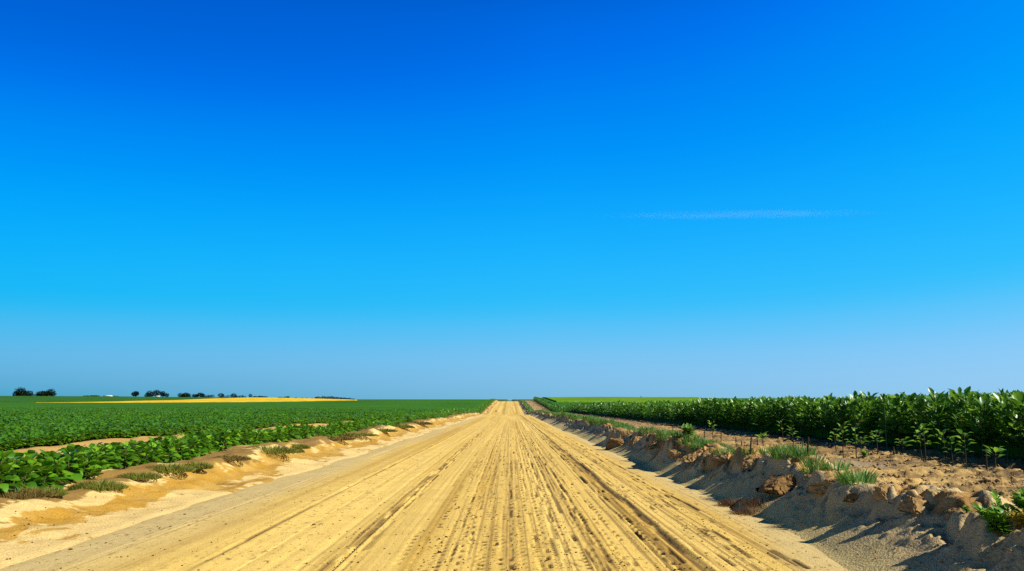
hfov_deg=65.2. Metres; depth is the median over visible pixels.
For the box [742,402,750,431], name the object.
crop plant
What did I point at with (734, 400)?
crop plant
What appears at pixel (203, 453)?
soybean plant
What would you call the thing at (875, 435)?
seedling
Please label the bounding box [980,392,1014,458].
crop plant
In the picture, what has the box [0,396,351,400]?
green field
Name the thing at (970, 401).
crop plant
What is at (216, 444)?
soybean plant
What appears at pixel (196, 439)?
soybean plant
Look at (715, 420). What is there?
crop plant
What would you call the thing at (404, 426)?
grass tuft
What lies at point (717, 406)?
crop plant
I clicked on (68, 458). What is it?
soybean plant
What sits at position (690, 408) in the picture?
crop plant
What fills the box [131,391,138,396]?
tree
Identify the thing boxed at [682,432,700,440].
grass tuft
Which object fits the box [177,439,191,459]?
soybean plant
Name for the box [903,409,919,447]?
crop plant
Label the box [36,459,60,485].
soybean plant
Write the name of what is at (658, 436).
grass tuft
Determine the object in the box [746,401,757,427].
crop plant
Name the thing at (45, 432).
soybean mass
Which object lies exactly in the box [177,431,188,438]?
soybean plant
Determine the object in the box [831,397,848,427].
crop plant
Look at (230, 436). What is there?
soybean plant
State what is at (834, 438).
seedling
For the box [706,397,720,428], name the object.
crop plant
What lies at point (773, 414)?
crop plant
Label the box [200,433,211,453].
soybean plant
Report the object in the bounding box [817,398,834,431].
crop plant
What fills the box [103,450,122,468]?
soybean plant
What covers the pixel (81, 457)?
soybean plant
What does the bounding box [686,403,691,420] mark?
crop plant
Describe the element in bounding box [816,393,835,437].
crop plant
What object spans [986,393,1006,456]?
crop plant
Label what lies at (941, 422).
crop plant
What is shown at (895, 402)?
crop plant
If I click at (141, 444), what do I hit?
soybean plant
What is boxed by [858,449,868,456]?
leafy bush
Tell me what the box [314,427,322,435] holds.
soybean plant
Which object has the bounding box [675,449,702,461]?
soil clod
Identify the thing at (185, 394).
tree
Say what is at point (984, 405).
crop plant
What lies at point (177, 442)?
soybean plant
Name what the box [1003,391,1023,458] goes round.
crop plant
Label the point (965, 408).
crop plant
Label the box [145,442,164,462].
soybean plant
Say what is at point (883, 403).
crop plant
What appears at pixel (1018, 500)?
leafy bush
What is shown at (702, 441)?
grass tuft
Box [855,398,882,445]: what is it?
crop plant
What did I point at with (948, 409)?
crop plant
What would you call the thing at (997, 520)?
leafy bush
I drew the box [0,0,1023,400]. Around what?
sky
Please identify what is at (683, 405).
crop plant
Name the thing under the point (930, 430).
crop plant
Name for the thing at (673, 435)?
grass tuft
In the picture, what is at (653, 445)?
soil clod
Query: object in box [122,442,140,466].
soybean plant
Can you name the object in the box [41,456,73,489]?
soybean plant
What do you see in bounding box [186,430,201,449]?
soybean plant
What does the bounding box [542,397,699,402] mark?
lime field
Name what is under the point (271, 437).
soybean plant
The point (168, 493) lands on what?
ground
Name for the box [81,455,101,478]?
soybean plant
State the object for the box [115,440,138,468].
soybean plant
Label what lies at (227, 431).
soybean plant
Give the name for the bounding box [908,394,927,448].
crop plant
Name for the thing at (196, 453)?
soybean plant
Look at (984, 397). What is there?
crop plant
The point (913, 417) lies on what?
crop plant
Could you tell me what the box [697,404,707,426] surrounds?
crop plant
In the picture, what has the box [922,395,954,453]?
crop plant
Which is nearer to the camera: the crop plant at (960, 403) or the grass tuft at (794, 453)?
the grass tuft at (794, 453)
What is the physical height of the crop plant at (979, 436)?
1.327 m
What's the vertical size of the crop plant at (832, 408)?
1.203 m
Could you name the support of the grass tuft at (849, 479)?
on the ground
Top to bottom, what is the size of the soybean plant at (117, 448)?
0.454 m
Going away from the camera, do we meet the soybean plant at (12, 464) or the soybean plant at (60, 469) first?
the soybean plant at (12, 464)
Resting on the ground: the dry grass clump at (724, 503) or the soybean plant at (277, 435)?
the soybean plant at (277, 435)
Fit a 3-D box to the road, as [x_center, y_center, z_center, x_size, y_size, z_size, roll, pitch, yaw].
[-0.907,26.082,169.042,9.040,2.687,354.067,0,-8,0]
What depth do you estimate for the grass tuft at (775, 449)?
11.29 m
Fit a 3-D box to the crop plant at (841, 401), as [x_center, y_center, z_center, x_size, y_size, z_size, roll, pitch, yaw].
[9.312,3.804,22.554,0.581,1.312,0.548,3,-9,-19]
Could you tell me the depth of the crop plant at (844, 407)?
22.28 m
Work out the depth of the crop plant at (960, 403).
16.78 m
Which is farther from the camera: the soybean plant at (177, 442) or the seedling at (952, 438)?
the soybean plant at (177, 442)
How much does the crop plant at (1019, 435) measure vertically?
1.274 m
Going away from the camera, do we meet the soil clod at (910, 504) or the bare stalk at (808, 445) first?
the soil clod at (910, 504)
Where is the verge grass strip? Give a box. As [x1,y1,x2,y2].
[520,399,633,426]
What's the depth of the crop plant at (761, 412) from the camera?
29.05 m
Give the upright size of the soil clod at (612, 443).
0.352 m
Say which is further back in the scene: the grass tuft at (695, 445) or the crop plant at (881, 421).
the crop plant at (881, 421)
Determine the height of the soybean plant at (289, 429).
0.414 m
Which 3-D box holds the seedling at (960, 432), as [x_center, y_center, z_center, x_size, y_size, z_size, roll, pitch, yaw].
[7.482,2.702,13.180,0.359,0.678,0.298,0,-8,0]
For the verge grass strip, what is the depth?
49.57 m
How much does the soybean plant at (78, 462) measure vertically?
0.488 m
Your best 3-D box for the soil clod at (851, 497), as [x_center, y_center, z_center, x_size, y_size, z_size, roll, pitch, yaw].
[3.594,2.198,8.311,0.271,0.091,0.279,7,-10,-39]
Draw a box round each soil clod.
[606,438,624,449]
[628,436,641,444]
[645,440,657,448]
[666,449,685,456]
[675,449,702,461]
[710,452,730,461]
[740,459,756,470]
[755,474,795,494]
[806,477,835,493]
[842,493,858,502]
[873,486,889,502]
[896,495,933,513]
[944,506,964,513]
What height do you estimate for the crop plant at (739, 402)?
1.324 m
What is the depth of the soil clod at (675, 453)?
16.28 m
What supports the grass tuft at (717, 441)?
on the ground
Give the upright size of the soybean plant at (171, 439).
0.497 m
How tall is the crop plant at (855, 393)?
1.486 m
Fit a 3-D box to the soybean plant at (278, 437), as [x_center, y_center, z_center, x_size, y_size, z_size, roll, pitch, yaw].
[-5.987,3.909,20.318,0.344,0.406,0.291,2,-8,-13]
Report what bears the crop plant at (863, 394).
on the ground
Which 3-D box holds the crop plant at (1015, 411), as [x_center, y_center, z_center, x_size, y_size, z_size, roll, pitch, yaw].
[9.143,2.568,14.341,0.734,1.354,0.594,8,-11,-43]
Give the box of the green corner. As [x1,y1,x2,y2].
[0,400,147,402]
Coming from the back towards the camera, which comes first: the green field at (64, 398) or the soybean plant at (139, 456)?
the green field at (64, 398)
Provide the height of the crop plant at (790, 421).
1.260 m
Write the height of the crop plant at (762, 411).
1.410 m
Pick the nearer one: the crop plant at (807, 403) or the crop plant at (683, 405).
the crop plant at (807, 403)
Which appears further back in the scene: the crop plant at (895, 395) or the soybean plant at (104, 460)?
the crop plant at (895, 395)
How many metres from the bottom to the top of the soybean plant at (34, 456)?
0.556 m
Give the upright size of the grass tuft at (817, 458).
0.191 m
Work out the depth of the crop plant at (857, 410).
20.96 m
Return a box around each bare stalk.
[750,435,751,453]
[807,437,809,454]
[985,447,987,469]
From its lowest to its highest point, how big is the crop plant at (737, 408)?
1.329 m
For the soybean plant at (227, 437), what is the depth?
16.97 m
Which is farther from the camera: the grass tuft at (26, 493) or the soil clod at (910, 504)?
the grass tuft at (26, 493)
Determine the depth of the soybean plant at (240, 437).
17.94 m
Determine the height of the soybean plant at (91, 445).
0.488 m
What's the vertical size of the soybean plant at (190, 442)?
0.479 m
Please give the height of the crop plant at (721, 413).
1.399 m
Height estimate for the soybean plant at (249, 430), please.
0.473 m
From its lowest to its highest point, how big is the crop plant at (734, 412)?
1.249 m
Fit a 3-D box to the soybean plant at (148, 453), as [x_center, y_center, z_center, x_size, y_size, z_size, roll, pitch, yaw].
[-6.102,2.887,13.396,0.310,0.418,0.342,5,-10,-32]
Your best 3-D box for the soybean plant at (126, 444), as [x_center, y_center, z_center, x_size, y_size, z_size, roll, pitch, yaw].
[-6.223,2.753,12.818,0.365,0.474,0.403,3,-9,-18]
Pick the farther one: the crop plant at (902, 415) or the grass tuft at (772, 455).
the crop plant at (902, 415)
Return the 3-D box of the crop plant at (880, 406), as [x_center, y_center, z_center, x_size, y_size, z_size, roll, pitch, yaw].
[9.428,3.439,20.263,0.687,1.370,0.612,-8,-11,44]
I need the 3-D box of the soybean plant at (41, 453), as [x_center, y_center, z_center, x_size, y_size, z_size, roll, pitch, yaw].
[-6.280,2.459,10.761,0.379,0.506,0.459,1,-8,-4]
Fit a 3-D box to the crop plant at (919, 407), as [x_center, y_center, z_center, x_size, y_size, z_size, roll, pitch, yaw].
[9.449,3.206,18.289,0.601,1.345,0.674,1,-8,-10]
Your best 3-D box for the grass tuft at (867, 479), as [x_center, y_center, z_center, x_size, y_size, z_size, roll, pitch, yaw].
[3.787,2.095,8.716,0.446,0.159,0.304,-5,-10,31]
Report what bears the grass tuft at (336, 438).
on the ground
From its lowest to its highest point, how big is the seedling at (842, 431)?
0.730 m
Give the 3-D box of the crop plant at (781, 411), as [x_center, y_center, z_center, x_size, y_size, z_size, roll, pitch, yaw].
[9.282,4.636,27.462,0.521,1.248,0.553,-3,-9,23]
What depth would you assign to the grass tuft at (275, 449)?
17.18 m
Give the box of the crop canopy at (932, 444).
[542,398,1023,457]
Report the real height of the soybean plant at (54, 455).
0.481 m
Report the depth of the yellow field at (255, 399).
358.84 m
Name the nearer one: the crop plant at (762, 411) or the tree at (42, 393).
the crop plant at (762, 411)
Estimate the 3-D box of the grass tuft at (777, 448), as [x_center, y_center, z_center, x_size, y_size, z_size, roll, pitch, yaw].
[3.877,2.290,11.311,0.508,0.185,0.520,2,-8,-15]
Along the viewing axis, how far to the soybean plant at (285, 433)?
21.11 m
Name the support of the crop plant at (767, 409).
on the ground
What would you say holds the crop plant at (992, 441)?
on the ground
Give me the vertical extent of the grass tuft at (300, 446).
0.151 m
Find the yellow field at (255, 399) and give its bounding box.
[34,397,350,402]
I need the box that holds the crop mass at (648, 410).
[533,389,1023,423]
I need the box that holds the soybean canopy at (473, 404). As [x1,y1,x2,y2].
[0,399,488,449]
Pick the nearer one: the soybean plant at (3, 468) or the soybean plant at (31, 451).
the soybean plant at (3, 468)
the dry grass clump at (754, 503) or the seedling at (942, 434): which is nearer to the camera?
the dry grass clump at (754, 503)
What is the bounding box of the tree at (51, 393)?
[48,388,56,395]
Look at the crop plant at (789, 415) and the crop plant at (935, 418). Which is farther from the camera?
the crop plant at (789, 415)
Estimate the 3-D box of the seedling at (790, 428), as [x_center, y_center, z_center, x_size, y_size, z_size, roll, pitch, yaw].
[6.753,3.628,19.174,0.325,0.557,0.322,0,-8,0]
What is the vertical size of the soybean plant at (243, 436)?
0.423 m
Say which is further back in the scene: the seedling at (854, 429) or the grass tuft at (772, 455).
the seedling at (854, 429)
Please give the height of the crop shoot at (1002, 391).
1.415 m
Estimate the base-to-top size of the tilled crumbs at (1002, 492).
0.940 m
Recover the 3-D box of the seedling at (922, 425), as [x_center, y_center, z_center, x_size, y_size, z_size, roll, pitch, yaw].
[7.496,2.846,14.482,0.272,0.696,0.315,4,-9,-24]
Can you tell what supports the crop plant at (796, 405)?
on the ground
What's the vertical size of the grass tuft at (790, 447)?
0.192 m
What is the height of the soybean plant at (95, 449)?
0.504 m
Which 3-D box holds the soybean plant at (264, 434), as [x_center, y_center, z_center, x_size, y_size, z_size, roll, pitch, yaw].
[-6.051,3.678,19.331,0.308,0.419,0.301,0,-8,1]
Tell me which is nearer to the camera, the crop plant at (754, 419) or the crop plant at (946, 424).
the crop plant at (946, 424)
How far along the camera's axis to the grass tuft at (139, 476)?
11.74 m
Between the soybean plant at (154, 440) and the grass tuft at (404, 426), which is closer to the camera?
the soybean plant at (154, 440)
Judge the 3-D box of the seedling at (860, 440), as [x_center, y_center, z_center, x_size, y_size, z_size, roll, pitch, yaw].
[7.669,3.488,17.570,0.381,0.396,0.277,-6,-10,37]
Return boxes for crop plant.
[675,401,685,418]
[678,402,686,418]
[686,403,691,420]
[686,404,694,419]
[690,399,697,419]
[690,401,698,419]
[696,400,702,426]
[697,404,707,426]
[699,399,712,421]
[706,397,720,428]
[708,399,718,421]
[713,401,721,427]
[717,398,727,428]
[717,400,728,426]
[720,402,732,426]
[724,401,735,421]
[728,396,741,428]
[729,402,740,429]
[735,400,748,430]
[736,399,747,430]
[736,400,748,430]
[737,401,748,424]
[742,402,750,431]
[745,396,755,426]
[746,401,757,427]
[747,397,756,420]
[750,402,763,433]
[750,403,764,424]
[756,396,775,433]
[759,398,773,429]
[761,402,777,434]
[768,398,782,434]
[770,399,786,435]
[776,403,788,428]
[783,395,793,433]
[783,400,792,435]
[784,400,802,436]
[784,401,801,436]
[789,397,810,437]
[792,401,809,437]
[794,395,810,437]
[802,399,818,437]
[803,398,820,435]
[808,399,826,434]
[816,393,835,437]
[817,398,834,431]
[824,404,838,437]
[830,397,848,442]
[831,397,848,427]
[833,400,851,443]
[844,399,862,433]
[845,391,864,441]
[845,410,866,442]
[848,396,875,444]
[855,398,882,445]
[858,391,878,442]
[870,395,895,445]
[873,404,884,445]
[875,394,909,448]
[876,404,899,447]
[882,392,909,448]
[883,393,903,445]
[893,392,920,449]
[896,400,910,438]
[903,402,928,443]
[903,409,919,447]
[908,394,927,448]
[908,396,938,447]
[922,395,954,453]
[924,387,953,450]
[924,399,948,448]
[932,403,951,443]
[939,390,967,451]
[942,399,956,445]
[943,386,978,435]
[952,397,979,445]
[954,394,993,457]
[966,397,996,457]
[969,399,985,451]
[972,391,989,400]
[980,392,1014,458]
[981,402,1007,455]
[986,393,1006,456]
[990,393,1021,448]
[993,400,1023,458]
[1000,391,1023,446]
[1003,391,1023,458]
[1012,403,1023,442]
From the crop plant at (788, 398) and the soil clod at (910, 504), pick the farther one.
the crop plant at (788, 398)
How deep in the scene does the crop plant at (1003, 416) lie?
15.11 m
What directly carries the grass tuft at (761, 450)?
on the ground
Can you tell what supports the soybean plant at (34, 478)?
on the ground
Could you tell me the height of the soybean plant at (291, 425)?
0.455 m
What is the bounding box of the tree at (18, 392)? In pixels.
[12,387,28,395]
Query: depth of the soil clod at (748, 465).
11.94 m
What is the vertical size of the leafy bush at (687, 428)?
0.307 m
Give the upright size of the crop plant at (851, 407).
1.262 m
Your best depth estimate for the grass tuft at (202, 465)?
13.17 m
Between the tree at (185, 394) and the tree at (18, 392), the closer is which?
the tree at (18, 392)
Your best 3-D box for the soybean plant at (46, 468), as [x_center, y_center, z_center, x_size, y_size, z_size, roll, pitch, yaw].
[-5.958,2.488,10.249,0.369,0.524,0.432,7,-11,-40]
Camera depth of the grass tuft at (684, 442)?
16.48 m
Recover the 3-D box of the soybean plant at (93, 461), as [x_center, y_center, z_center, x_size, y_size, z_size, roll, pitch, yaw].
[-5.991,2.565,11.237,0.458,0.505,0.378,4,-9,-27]
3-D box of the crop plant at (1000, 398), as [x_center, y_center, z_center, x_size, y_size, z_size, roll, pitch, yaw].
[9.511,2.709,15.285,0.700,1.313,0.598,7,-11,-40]
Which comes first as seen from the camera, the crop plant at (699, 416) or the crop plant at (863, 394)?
the crop plant at (863, 394)
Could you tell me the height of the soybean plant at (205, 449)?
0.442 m
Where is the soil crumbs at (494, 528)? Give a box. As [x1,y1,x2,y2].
[6,430,845,570]
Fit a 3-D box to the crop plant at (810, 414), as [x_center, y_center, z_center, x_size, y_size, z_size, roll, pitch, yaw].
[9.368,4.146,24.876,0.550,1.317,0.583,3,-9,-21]
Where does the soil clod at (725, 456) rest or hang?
on the ground
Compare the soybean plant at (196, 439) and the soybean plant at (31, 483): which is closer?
the soybean plant at (31, 483)
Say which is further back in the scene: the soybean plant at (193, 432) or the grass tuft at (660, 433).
the grass tuft at (660, 433)
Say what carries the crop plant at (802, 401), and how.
on the ground
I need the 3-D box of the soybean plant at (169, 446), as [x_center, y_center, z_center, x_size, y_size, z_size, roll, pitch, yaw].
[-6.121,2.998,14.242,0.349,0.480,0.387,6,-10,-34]
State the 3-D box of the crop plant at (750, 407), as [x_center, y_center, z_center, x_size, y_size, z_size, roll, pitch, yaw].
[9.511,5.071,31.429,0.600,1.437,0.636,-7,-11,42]
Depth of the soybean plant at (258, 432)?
19.04 m
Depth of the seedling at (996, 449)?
12.32 m
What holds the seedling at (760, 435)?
on the ground
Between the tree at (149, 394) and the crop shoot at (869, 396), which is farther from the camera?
the tree at (149, 394)
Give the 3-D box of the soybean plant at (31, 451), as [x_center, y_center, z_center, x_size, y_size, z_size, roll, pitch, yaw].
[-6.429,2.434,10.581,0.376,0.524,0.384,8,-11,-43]
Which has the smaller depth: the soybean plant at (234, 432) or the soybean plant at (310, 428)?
the soybean plant at (234, 432)
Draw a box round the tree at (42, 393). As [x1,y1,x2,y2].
[35,391,49,395]
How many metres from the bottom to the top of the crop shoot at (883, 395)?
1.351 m
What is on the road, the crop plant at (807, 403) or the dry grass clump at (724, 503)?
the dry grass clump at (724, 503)
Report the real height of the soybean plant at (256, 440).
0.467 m
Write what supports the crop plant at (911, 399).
on the ground
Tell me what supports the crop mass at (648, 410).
on the ground
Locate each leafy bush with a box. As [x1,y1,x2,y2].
[680,423,695,435]
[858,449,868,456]
[963,505,970,512]
[971,490,1019,536]
[1003,508,1023,526]
[1009,488,1023,513]
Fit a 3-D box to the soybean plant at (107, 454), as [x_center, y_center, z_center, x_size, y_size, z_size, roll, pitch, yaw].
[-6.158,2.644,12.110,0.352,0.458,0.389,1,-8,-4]
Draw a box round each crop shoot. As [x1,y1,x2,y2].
[867,395,872,445]
[880,393,886,448]
[998,388,1008,459]
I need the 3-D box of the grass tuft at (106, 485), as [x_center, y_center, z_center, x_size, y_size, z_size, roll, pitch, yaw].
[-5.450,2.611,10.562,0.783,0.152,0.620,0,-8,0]
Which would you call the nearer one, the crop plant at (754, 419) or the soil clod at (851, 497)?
the soil clod at (851, 497)
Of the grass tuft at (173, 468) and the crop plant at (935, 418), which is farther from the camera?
the crop plant at (935, 418)
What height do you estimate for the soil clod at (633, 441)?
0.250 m
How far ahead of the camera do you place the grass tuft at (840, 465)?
10.05 m
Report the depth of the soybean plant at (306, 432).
23.10 m
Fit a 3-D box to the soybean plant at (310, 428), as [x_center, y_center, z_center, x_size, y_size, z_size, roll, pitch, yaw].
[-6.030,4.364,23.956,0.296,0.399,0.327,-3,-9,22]
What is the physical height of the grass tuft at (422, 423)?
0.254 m
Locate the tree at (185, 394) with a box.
[181,392,190,396]
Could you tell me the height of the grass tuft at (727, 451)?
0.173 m
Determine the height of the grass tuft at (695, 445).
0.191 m
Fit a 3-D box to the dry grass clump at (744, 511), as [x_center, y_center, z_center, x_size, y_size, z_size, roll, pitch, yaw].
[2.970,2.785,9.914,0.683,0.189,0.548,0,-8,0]
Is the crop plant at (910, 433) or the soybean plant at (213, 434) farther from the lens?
the crop plant at (910, 433)
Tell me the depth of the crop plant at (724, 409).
34.58 m
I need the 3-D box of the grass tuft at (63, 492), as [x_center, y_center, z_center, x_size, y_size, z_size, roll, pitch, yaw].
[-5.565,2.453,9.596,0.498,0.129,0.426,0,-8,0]
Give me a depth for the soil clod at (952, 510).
6.58 m
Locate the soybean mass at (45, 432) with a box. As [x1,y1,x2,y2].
[0,399,494,450]
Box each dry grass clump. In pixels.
[716,496,740,506]
[726,504,764,515]
[736,495,773,508]
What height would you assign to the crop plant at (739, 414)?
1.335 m
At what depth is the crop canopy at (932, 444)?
22.32 m
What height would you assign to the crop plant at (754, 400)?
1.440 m
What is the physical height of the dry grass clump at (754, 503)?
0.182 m
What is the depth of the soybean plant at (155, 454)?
13.66 m
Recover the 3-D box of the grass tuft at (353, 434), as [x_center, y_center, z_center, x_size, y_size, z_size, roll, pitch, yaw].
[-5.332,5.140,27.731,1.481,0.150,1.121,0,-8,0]
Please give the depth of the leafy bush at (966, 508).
6.43 m
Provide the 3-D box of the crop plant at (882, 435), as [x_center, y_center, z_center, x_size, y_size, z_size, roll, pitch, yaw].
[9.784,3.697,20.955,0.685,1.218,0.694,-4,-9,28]
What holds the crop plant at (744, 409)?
on the ground
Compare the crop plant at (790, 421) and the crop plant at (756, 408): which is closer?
the crop plant at (790, 421)
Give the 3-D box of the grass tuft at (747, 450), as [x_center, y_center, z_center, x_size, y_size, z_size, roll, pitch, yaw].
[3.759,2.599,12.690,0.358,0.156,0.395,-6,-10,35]
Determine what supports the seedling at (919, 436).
on the ground
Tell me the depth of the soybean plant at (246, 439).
18.27 m
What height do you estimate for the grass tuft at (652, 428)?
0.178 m
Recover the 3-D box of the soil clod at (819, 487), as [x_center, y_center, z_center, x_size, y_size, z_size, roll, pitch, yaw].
[3.538,2.267,9.090,0.373,0.170,0.704,3,-9,-20]
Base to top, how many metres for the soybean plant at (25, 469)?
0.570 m
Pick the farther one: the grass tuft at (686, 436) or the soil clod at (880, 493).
the grass tuft at (686, 436)
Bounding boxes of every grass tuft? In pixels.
[0,485,59,498]
[31,485,68,496]
[68,479,128,490]
[115,471,163,479]
[146,463,197,472]
[183,460,214,469]
[213,454,251,460]
[248,444,304,453]
[290,443,310,448]
[327,435,354,440]
[337,432,378,436]
[376,428,397,431]
[395,424,414,427]
[410,421,432,424]
[643,425,655,429]
[655,432,669,438]
[656,429,671,435]
[668,430,682,437]
[676,436,699,444]
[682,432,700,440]
[686,441,706,448]
[690,438,704,444]
[694,437,714,443]
[702,439,720,446]
[713,446,731,454]
[739,446,757,454]
[759,446,775,455]
[765,447,788,458]
[766,445,788,454]
[769,442,799,453]
[782,442,816,454]
[787,446,813,457]
[796,447,818,455]
[799,461,836,473]
[800,455,825,466]
[820,458,850,470]
[829,466,877,481]
[833,466,879,484]
[845,473,880,482]
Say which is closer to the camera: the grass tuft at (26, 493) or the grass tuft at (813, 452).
the grass tuft at (26, 493)
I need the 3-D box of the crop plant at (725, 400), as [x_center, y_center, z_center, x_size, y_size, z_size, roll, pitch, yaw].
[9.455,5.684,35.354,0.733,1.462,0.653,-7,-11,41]
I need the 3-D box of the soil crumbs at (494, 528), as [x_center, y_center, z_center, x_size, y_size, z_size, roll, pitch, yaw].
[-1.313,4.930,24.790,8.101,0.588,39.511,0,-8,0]
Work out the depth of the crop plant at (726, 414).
34.13 m
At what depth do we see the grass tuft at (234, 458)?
14.91 m
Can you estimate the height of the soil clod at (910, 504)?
0.134 m
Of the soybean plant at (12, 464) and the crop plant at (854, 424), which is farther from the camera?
the crop plant at (854, 424)
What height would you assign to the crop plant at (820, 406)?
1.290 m
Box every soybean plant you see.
[0,451,22,492]
[0,452,34,488]
[0,464,6,493]
[2,450,27,488]
[12,457,42,487]
[14,450,38,477]
[16,453,48,488]
[24,452,43,485]
[30,460,62,488]
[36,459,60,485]
[37,449,54,479]
[41,449,66,479]
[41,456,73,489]
[58,444,87,480]
[60,450,85,480]
[61,448,88,477]
[75,449,102,479]
[81,442,103,469]
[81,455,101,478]
[87,446,112,477]
[91,443,110,468]
[99,442,120,468]
[100,444,116,468]
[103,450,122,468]
[109,446,124,467]
[113,442,133,468]
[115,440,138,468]
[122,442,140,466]
[126,441,147,464]
[130,447,149,464]
[140,445,157,463]
[145,437,160,451]
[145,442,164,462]
[147,445,160,462]
[154,447,168,461]
[160,443,170,461]
[161,440,179,462]
[163,436,178,459]
[168,439,185,458]
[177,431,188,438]
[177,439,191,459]
[180,437,197,459]
[180,438,194,459]
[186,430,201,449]
[187,435,203,456]
[190,436,204,456]
[196,435,210,454]
[196,437,207,454]
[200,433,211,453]
[201,435,212,452]
[207,431,218,450]
[209,432,223,451]
[217,432,231,450]
[218,428,232,448]
[222,428,236,445]
[228,429,240,446]
[234,430,248,445]
[236,428,244,444]
[242,429,255,444]
[242,430,254,444]
[250,431,259,444]
[253,430,262,443]
[257,429,267,442]
[262,428,274,441]
[271,430,282,441]
[272,431,281,441]
[283,430,290,441]
[286,426,296,439]
[289,424,297,436]
[300,426,310,437]
[308,425,314,434]
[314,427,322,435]
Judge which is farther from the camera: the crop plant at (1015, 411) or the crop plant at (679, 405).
the crop plant at (679, 405)
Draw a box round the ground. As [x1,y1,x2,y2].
[0,399,1023,570]
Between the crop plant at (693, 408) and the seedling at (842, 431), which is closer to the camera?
the seedling at (842, 431)
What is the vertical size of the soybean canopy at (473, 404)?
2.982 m
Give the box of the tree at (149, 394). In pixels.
[144,391,153,396]
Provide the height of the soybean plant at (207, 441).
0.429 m
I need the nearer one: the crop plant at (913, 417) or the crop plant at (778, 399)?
the crop plant at (913, 417)
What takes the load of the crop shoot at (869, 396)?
on the ground
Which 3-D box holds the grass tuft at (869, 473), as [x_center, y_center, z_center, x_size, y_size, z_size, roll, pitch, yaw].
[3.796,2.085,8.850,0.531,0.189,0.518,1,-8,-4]
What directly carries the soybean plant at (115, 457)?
on the ground
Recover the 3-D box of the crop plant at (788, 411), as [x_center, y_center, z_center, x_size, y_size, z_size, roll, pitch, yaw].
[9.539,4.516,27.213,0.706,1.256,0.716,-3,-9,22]
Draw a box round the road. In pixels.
[0,401,848,570]
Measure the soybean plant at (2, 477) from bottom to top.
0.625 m
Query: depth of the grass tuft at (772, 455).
11.09 m
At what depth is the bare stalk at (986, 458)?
13.09 m
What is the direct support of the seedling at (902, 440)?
on the ground
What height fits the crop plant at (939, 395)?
1.482 m
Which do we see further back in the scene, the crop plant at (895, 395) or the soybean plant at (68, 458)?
the crop plant at (895, 395)
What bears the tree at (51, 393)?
on the ground
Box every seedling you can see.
[707,420,715,435]
[757,431,768,445]
[787,425,800,444]
[828,428,841,451]
[835,421,850,457]
[847,420,863,458]
[853,435,869,450]
[869,430,884,453]
[894,437,909,453]
[909,426,927,460]
[915,423,934,461]
[934,429,949,459]
[943,436,963,465]
[955,429,974,468]
[982,445,1004,466]
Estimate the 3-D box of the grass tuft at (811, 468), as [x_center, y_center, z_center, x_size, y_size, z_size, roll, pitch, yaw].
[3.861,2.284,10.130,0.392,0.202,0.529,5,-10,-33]
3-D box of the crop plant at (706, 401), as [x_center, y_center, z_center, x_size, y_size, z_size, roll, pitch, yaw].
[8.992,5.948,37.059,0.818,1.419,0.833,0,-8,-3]
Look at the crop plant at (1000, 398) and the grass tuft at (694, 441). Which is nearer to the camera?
the crop plant at (1000, 398)
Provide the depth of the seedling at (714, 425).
23.18 m
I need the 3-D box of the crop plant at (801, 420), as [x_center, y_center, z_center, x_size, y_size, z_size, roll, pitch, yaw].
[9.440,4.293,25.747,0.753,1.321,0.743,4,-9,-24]
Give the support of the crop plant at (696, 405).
on the ground
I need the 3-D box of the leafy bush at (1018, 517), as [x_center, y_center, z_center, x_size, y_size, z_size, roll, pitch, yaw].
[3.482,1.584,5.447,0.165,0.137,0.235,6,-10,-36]
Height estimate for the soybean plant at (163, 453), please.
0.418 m
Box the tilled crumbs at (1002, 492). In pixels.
[596,427,1023,570]
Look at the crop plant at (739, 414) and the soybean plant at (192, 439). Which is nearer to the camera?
the soybean plant at (192, 439)
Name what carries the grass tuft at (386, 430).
on the ground
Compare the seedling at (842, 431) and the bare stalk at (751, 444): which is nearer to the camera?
the bare stalk at (751, 444)
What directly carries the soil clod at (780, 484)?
on the ground
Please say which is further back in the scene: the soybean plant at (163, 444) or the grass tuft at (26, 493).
the soybean plant at (163, 444)

